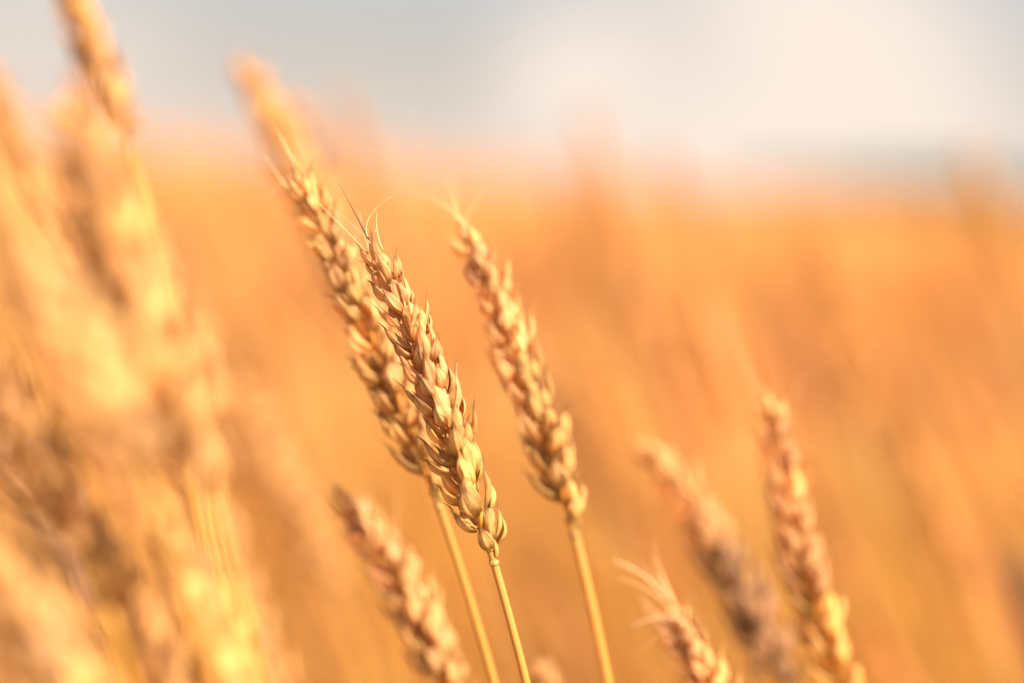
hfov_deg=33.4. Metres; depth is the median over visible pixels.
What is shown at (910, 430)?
wheat stalk
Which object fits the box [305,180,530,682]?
wheat stalk
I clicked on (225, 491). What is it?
wheat stalk
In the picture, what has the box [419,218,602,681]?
wheat stalk
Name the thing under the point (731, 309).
wheat stalk
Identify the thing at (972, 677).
wheat stalk
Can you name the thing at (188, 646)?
wheat stalk
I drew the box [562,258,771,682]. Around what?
wheat stalk
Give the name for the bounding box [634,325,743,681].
wheat stalk
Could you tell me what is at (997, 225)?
wheat stalk
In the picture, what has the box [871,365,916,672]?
wheat stalk
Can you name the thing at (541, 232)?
wheat stalk
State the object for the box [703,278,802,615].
wheat stalk
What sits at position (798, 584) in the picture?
wheat stalk
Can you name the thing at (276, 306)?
wheat stalk
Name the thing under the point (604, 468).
wheat stalk
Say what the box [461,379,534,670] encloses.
wheat stalk
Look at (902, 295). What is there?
wheat stalk
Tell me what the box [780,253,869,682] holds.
wheat stalk
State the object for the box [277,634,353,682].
wheat stalk
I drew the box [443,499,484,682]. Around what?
wheat stalk
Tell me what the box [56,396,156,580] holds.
wheat stalk
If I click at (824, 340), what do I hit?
wheat stalk
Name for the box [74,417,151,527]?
wheat stalk
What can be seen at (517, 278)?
wheat stalk
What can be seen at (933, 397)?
wheat stalk
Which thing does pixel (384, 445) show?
wheat stalk
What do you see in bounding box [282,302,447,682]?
wheat stalk
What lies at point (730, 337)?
wheat stalk
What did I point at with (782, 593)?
wheat stalk
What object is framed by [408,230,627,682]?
wheat stalk
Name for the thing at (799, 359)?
wheat stalk
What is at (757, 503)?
wheat stalk
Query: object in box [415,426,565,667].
wheat stalk
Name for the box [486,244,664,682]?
wheat stalk
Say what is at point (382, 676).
wheat stalk
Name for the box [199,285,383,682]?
wheat stalk
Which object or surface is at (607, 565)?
wheat stalk
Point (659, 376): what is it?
wheat stalk
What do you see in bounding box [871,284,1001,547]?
wheat stalk
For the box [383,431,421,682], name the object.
wheat stalk
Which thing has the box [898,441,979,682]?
wheat stalk
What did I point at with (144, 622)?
wheat stalk
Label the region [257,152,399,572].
wheat stalk
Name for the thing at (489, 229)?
wheat stalk
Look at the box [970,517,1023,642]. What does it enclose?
wheat stalk
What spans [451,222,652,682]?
wheat stalk
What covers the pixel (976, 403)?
wheat stalk
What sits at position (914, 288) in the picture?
wheat stalk
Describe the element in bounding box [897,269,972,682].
wheat stalk
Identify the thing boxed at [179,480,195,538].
wheat stalk
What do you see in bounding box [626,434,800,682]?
wheat stalk
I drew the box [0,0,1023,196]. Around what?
sky
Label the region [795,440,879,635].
wheat stalk
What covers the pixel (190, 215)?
wheat stalk
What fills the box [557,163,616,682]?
wheat stalk
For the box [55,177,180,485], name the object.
wheat stalk
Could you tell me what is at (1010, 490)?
wheat stalk
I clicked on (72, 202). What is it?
wheat stalk
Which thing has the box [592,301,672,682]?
wheat stalk
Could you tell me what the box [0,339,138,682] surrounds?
wheat stalk
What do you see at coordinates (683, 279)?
wheat stalk
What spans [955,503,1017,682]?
wheat stalk
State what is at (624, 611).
wheat stalk
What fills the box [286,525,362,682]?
wheat stalk
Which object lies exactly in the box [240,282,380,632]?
wheat stalk
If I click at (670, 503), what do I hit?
wheat stalk
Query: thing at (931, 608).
wheat stalk
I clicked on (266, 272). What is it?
wheat stalk
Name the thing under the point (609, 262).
wheat stalk
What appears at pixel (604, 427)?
wheat stalk
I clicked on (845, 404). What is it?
wheat stalk
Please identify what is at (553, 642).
wheat stalk
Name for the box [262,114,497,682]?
wheat stalk
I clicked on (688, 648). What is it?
wheat stalk
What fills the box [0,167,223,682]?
wheat stalk
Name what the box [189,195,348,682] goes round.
wheat stalk
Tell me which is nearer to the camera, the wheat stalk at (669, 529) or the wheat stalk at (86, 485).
the wheat stalk at (86, 485)
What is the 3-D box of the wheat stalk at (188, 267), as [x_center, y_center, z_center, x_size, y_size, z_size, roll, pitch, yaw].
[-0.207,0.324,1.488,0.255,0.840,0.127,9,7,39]
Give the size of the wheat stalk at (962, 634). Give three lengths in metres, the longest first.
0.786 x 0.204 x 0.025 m
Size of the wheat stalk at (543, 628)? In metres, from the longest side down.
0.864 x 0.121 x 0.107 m
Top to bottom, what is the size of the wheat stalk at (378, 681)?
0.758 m
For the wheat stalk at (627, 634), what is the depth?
1.73 m
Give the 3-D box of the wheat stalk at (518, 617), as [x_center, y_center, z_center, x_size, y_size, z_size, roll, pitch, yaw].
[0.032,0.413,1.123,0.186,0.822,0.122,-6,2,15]
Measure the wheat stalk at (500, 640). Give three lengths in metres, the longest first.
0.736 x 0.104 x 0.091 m
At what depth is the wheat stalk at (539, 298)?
1.54 m
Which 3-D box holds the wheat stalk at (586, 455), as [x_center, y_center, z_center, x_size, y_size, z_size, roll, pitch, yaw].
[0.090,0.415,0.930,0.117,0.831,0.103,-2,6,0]
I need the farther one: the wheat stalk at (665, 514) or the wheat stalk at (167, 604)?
the wheat stalk at (665, 514)
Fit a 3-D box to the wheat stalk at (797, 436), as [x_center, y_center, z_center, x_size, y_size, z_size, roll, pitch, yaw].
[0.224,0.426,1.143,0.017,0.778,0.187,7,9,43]
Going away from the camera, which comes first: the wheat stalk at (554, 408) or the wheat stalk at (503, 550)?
the wheat stalk at (554, 408)
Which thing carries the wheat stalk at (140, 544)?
on the ground
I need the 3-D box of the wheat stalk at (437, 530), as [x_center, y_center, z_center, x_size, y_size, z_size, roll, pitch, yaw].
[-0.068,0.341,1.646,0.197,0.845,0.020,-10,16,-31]
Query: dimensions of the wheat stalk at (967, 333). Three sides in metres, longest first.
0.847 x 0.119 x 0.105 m
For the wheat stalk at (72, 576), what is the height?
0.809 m
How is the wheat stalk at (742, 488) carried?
on the ground
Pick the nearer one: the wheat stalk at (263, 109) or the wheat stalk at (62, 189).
the wheat stalk at (263, 109)
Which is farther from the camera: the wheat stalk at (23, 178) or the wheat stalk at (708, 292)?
the wheat stalk at (708, 292)
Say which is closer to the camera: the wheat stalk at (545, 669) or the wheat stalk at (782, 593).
the wheat stalk at (545, 669)
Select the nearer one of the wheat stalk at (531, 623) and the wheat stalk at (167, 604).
the wheat stalk at (167, 604)
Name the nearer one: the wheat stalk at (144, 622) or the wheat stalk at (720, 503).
the wheat stalk at (144, 622)
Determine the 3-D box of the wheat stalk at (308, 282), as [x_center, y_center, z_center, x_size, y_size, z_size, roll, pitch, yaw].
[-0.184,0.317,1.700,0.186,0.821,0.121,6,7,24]
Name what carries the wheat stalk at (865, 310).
on the ground
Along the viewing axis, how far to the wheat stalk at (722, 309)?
1.67 m
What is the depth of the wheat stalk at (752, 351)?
0.77 m
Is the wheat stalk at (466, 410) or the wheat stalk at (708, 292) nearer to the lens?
the wheat stalk at (466, 410)
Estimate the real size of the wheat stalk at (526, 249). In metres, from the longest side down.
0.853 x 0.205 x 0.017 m
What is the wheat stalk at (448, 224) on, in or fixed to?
on the ground
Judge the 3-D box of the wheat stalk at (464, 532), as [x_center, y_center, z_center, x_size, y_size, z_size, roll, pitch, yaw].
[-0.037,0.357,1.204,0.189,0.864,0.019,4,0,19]
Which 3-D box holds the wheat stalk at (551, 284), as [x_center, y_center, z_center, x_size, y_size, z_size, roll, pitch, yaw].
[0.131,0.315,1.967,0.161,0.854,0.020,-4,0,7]
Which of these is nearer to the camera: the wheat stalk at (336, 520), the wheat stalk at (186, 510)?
the wheat stalk at (186, 510)
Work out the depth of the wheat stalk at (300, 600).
1.92 m
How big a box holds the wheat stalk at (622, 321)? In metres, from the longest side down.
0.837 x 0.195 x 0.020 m
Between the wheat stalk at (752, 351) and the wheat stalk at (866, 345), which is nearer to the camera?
the wheat stalk at (752, 351)
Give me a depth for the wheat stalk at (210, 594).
0.33 m
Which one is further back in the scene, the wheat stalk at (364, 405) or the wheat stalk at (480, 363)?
the wheat stalk at (480, 363)
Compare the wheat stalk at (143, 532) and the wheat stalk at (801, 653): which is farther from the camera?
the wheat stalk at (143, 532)
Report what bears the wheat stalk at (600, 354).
on the ground
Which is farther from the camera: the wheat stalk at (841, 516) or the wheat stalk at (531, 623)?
the wheat stalk at (841, 516)
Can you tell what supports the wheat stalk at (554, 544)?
on the ground
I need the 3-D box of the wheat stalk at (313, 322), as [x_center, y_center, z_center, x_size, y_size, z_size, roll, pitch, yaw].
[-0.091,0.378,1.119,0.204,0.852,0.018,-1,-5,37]
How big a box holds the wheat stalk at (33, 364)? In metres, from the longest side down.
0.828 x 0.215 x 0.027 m
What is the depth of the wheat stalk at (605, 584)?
1.64 m
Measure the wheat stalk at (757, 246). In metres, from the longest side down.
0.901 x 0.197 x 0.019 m
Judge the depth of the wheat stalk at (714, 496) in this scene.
1.98 m
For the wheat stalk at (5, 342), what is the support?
on the ground
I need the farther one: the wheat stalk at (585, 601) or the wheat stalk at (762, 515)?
the wheat stalk at (585, 601)
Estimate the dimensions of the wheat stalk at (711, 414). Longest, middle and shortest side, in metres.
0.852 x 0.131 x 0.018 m
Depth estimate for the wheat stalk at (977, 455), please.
1.84 m
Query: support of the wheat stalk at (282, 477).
on the ground
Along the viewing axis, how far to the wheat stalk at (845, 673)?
1.38 m
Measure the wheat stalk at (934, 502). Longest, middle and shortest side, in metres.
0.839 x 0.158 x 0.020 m
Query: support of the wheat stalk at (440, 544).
on the ground
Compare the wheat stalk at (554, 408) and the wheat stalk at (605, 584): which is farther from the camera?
the wheat stalk at (605, 584)
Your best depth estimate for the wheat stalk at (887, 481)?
1.35 m
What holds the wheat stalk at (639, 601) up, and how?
on the ground
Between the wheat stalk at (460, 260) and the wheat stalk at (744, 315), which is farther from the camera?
the wheat stalk at (744, 315)
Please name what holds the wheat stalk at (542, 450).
on the ground
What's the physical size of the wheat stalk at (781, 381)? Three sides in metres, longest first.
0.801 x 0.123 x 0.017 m
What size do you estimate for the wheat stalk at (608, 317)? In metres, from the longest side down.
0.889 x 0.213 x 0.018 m
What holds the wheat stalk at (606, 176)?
on the ground
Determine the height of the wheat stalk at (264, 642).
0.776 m
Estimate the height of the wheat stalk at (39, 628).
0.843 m
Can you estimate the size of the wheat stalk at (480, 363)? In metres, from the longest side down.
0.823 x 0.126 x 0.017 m
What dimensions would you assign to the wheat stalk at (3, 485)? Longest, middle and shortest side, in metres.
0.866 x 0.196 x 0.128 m
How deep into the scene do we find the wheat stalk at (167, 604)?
1.01 m
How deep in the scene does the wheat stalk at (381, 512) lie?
1.56 m
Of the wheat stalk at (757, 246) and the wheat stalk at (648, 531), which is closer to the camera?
the wheat stalk at (648, 531)
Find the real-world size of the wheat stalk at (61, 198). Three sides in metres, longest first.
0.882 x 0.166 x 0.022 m
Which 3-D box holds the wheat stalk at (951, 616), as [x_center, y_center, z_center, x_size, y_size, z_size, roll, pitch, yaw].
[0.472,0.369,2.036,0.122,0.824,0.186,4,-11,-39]
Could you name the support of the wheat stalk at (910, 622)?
on the ground
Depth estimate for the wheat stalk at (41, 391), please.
1.36 m
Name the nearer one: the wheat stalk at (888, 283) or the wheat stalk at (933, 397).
the wheat stalk at (933, 397)
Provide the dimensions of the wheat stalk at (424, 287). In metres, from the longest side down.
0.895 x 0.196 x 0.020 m
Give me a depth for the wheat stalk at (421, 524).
1.97 m
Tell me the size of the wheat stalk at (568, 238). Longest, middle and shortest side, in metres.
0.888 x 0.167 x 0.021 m
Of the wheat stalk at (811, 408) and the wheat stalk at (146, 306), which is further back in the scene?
the wheat stalk at (811, 408)
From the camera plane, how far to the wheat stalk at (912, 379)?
1.38 m
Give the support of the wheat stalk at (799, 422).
on the ground
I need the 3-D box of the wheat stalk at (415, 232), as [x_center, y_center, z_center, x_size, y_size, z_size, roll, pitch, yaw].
[0.047,0.289,1.860,0.235,0.907,0.029,-13,14,-25]
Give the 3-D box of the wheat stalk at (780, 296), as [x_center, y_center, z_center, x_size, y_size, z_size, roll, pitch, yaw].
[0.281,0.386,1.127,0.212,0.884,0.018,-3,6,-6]
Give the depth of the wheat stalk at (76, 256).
1.70 m
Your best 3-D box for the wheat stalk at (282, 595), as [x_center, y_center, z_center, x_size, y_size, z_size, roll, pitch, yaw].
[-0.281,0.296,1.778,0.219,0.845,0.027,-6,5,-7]
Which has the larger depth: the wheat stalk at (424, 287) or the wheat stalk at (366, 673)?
the wheat stalk at (424, 287)
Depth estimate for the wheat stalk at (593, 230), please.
1.90 m
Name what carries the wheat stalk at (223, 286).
on the ground
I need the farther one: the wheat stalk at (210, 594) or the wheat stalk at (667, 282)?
the wheat stalk at (667, 282)
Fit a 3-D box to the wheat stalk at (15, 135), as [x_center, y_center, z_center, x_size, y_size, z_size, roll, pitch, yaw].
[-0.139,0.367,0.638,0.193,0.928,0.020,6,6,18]
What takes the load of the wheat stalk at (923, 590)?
on the ground
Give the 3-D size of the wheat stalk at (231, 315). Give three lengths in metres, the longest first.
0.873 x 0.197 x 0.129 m
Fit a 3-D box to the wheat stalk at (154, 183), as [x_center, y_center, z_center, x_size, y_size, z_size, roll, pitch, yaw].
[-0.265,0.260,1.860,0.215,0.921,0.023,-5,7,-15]
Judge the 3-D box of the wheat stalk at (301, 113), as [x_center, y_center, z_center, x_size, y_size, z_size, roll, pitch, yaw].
[-0.021,0.367,0.725,0.233,0.930,0.019,6,6,11]
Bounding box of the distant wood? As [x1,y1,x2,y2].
[739,166,1023,216]
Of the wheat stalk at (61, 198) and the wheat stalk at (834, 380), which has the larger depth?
the wheat stalk at (834, 380)
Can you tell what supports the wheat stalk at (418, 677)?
on the ground
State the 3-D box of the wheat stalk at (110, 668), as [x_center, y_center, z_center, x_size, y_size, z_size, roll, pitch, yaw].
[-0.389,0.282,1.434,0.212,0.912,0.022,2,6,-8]
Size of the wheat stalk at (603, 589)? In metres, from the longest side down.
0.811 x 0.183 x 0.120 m
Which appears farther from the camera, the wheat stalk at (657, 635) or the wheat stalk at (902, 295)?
the wheat stalk at (902, 295)
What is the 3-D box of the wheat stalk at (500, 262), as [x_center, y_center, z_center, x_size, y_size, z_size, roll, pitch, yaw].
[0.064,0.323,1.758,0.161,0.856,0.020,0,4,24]
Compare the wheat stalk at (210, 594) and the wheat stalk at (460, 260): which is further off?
the wheat stalk at (460, 260)
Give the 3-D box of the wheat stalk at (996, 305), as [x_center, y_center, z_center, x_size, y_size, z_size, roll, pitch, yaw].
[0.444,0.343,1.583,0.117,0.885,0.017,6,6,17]
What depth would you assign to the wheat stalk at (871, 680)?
2.00 m
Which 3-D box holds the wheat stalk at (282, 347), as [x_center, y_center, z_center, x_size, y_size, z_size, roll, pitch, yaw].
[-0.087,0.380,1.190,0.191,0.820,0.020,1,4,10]
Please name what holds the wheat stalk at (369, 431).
on the ground
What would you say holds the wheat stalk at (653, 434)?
on the ground
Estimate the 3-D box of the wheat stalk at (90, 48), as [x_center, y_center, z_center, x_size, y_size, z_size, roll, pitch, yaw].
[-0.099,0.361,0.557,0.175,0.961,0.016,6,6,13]
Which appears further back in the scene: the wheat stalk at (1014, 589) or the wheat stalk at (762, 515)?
the wheat stalk at (762, 515)
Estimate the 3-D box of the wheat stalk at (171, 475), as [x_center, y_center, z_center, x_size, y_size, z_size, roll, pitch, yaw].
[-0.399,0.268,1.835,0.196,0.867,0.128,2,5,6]
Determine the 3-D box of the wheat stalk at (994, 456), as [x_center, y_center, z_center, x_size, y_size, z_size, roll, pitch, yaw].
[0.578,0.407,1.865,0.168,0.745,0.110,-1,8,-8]
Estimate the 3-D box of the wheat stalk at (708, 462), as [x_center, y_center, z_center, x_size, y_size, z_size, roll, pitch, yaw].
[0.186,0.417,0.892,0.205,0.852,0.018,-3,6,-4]
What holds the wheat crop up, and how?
on the ground
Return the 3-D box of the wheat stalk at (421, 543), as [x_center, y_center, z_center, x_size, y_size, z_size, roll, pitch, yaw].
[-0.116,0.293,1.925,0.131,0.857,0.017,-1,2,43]
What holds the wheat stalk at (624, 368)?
on the ground
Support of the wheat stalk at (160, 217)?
on the ground
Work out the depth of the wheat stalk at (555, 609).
0.81 m
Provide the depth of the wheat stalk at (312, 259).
1.27 m
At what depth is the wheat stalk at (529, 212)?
1.89 m
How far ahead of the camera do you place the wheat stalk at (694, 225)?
1.30 m
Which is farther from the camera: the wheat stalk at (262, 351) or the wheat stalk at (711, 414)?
the wheat stalk at (262, 351)
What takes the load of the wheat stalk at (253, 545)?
on the ground
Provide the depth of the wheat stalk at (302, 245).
1.92 m
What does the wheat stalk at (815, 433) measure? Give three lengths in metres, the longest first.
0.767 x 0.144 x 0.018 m
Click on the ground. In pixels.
(292, 645)
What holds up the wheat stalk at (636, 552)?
on the ground
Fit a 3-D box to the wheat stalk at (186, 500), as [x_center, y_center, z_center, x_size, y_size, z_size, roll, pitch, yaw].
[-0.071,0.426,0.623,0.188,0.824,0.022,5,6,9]
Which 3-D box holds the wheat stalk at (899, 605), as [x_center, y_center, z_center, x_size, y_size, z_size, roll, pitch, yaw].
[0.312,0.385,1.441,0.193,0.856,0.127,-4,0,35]
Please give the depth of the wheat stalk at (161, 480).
1.61 m
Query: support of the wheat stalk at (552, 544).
on the ground
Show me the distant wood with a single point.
(907, 182)
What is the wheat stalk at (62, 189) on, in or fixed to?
on the ground
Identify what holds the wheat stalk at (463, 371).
on the ground
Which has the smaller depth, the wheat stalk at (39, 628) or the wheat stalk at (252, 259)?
the wheat stalk at (39, 628)
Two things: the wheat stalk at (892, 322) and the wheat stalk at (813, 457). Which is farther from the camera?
the wheat stalk at (892, 322)
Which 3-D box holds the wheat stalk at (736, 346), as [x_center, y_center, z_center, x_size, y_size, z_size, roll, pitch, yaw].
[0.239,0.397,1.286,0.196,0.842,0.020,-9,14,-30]
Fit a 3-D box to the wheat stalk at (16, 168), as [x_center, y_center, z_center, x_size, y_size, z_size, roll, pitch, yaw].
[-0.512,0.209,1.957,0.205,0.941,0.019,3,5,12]
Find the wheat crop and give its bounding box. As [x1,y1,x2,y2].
[0,113,1023,682]
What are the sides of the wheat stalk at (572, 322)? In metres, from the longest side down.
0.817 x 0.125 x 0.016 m
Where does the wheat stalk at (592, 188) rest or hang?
on the ground
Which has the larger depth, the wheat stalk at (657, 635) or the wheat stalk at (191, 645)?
the wheat stalk at (657, 635)
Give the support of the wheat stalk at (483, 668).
on the ground
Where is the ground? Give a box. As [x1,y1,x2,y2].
[0,275,1023,682]
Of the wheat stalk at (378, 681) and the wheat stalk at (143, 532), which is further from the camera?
the wheat stalk at (143, 532)
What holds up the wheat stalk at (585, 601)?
on the ground
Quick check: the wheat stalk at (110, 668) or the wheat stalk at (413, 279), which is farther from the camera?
the wheat stalk at (413, 279)
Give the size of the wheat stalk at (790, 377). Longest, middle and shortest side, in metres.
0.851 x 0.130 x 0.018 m
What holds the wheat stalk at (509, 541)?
on the ground
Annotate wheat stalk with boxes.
[0,70,138,577]
[0,140,98,496]
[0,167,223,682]
[0,305,171,625]
[0,313,140,676]
[0,327,109,631]
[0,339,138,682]
[0,445,127,682]
[0,472,108,682]
[0,508,103,682]
[1,317,91,497]
[16,322,83,506]
[21,167,106,506]
[32,375,114,681]
[36,62,260,682]
[52,0,207,570]
[55,166,138,560]
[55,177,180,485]
[56,144,127,570]
[56,190,166,506]
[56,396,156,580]
[57,458,200,682]
[59,209,147,591]
[67,249,175,647]
[74,256,191,654]
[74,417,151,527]
[78,423,117,544]
[85,209,194,655]
[87,211,149,579]
[101,455,186,668]
[131,209,246,579]
[138,484,267,682]
[141,161,345,682]
[143,234,287,657]
[147,455,194,549]
[153,198,284,672]
[166,461,270,630]
[167,221,327,682]
[172,325,192,551]
[177,229,219,507]
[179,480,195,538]
[181,193,394,676]
[187,286,367,676]
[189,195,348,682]
[189,636,196,661]
[190,218,337,682]
[193,290,404,682]
[193,318,351,682]
[194,520,340,663]
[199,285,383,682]
[211,333,379,560]
[212,234,414,682]
[212,283,406,594]
[214,545,300,682]
[215,372,367,682]
[219,311,397,682]
[226,49,502,682]
[226,159,426,682]
[236,171,307,682]
[237,206,372,682]
[237,298,344,682]
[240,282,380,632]
[241,501,282,675]
[245,257,411,680]
[247,187,379,660]
[253,237,512,651]
[255,297,400,682]
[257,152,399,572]
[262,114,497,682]
[266,256,390,682]
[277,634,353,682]
[279,87,471,580]
[281,258,471,682]
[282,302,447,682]
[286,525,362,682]
[294,242,394,673]
[297,278,376,682]
[298,237,428,682]
[300,236,483,682]
[302,255,430,682]
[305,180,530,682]
[308,453,475,682]
[311,148,547,682]
[319,300,406,552]
[327,90,475,682]
[352,347,405,677]
[372,352,528,663]
[376,357,480,682]
[380,232,481,608]
[380,338,488,682]
[381,426,408,678]
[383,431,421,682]
[390,210,538,658]
[396,415,476,658]
[397,414,428,588]
[400,244,557,682]
[401,392,536,658]
[404,286,570,670]
[405,216,625,676]
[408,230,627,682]
[412,446,426,587]
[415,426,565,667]
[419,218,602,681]
[420,170,612,682]
[423,273,512,650]
[424,275,597,682]
[428,302,578,682]
[433,297,541,645]
[435,309,602,682]
[438,204,568,672]
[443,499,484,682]
[446,383,613,682]
[447,238,565,682]
[450,239,619,682]
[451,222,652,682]
[457,278,585,680]
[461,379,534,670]
[467,332,541,656]
[473,355,664,682]
[474,192,599,679]
[475,285,660,682]
[475,575,521,682]
[479,311,579,682]
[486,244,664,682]
[486,269,689,682]
[491,244,612,681]
[499,283,612,677]
[500,542,538,657]
[502,222,644,610]
[506,259,662,682]
[506,295,630,682]
[515,540,595,682]
[518,235,698,682]
[523,201,729,667]
[526,648,564,682]
[532,214,655,666]
[534,251,671,675]
[535,345,729,682]
[537,335,643,682]
[544,232,678,668]
[546,358,648,682]
[547,363,684,682]
[550,275,700,682]
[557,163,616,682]
[561,224,685,609]
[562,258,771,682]
[562,262,755,681]
[563,275,625,656]
[571,311,764,682]
[573,341,662,682]
[574,478,654,663]
[574,479,627,681]
[577,105,735,682]
[582,166,777,673]
[587,259,688,673]
[589,220,678,682]
[592,229,711,681]
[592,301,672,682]
[597,275,634,682]
[598,272,745,661]
[599,270,719,659]
[604,469,755,682]
[608,499,681,633]
[612,543,743,682]
[617,330,801,565]
[618,263,742,682]
[621,265,761,608]
[624,246,743,682]
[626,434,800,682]
[632,258,807,682]
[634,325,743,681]
[647,234,773,682]
[649,279,754,642]
[654,146,864,682]
[656,347,774,634]
[662,325,782,560]
[666,294,770,682]
[669,361,843,682]
[674,257,773,580]
[681,268,777,631]
[684,273,816,678]
[692,317,775,682]
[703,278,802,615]
[705,249,788,660]
[711,292,880,682]
[712,303,848,681]
[727,345,768,568]
[729,338,830,643]
[731,320,812,682]
[737,300,881,682]
[737,345,862,682]
[738,206,859,657]
[740,353,910,677]
[756,279,900,676]
[758,344,861,667]
[759,292,852,664]
[761,340,875,682]
[764,267,912,682]
[771,303,941,682]
[772,256,908,654]
[772,302,924,682]
[779,281,961,682]
[779,385,911,682]
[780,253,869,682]
[785,389,893,652]
[786,420,830,660]
[789,554,804,682]
[794,394,880,681]
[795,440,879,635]
[797,376,893,671]
[799,216,917,682]
[808,320,865,682]
[817,328,967,682]
[821,444,872,682]
[823,333,928,682]
[827,360,945,682]
[836,383,994,682]
[841,300,986,682]
[843,357,946,681]
[849,251,978,674]
[855,292,999,682]
[860,369,1020,682]
[862,361,975,682]
[863,318,1019,682]
[863,410,931,682]
[864,386,996,682]
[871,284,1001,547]
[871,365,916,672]
[873,335,1023,682]
[875,241,946,682]
[875,339,945,680]
[876,385,994,649]
[887,254,981,682]
[890,407,1010,682]
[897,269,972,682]
[898,305,949,666]
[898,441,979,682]
[899,335,1023,658]
[901,249,950,673]
[901,352,977,523]
[916,363,1023,666]
[919,346,1019,675]
[923,356,1016,552]
[954,301,1023,500]
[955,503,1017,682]
[959,141,1023,327]
[963,386,1023,558]
[964,375,1022,634]
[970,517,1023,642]
[974,232,1023,645]
[993,349,1018,564]
[994,539,1023,643]
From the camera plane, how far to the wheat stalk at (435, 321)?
1.63 m
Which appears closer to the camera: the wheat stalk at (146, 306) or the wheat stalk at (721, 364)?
the wheat stalk at (146, 306)
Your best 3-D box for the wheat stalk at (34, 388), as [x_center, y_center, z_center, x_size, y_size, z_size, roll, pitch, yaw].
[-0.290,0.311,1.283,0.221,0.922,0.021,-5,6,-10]
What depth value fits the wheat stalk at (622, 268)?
1.72 m
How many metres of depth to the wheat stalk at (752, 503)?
0.87 m
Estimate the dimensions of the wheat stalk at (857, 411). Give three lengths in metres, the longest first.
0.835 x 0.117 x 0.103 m
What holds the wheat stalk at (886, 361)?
on the ground
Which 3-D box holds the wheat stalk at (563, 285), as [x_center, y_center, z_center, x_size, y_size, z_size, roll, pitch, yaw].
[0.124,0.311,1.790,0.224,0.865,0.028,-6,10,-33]
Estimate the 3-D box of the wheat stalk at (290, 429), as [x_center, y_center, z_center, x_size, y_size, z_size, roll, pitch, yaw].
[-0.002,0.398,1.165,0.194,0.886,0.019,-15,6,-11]
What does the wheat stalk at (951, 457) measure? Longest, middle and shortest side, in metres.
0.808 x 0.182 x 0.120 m
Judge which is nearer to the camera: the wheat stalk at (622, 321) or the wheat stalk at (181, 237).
the wheat stalk at (181, 237)
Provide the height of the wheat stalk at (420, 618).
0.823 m
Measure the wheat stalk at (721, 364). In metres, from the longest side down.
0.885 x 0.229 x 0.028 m
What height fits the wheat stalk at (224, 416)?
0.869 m
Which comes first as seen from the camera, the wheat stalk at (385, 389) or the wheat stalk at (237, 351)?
the wheat stalk at (385, 389)
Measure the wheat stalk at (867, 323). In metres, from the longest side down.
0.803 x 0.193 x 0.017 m
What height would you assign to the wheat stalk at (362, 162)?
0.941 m
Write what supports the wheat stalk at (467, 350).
on the ground
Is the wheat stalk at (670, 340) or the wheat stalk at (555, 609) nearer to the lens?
the wheat stalk at (555, 609)
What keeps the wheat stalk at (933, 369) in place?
on the ground
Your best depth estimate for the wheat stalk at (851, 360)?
0.85 m
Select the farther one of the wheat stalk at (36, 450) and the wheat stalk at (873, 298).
the wheat stalk at (873, 298)

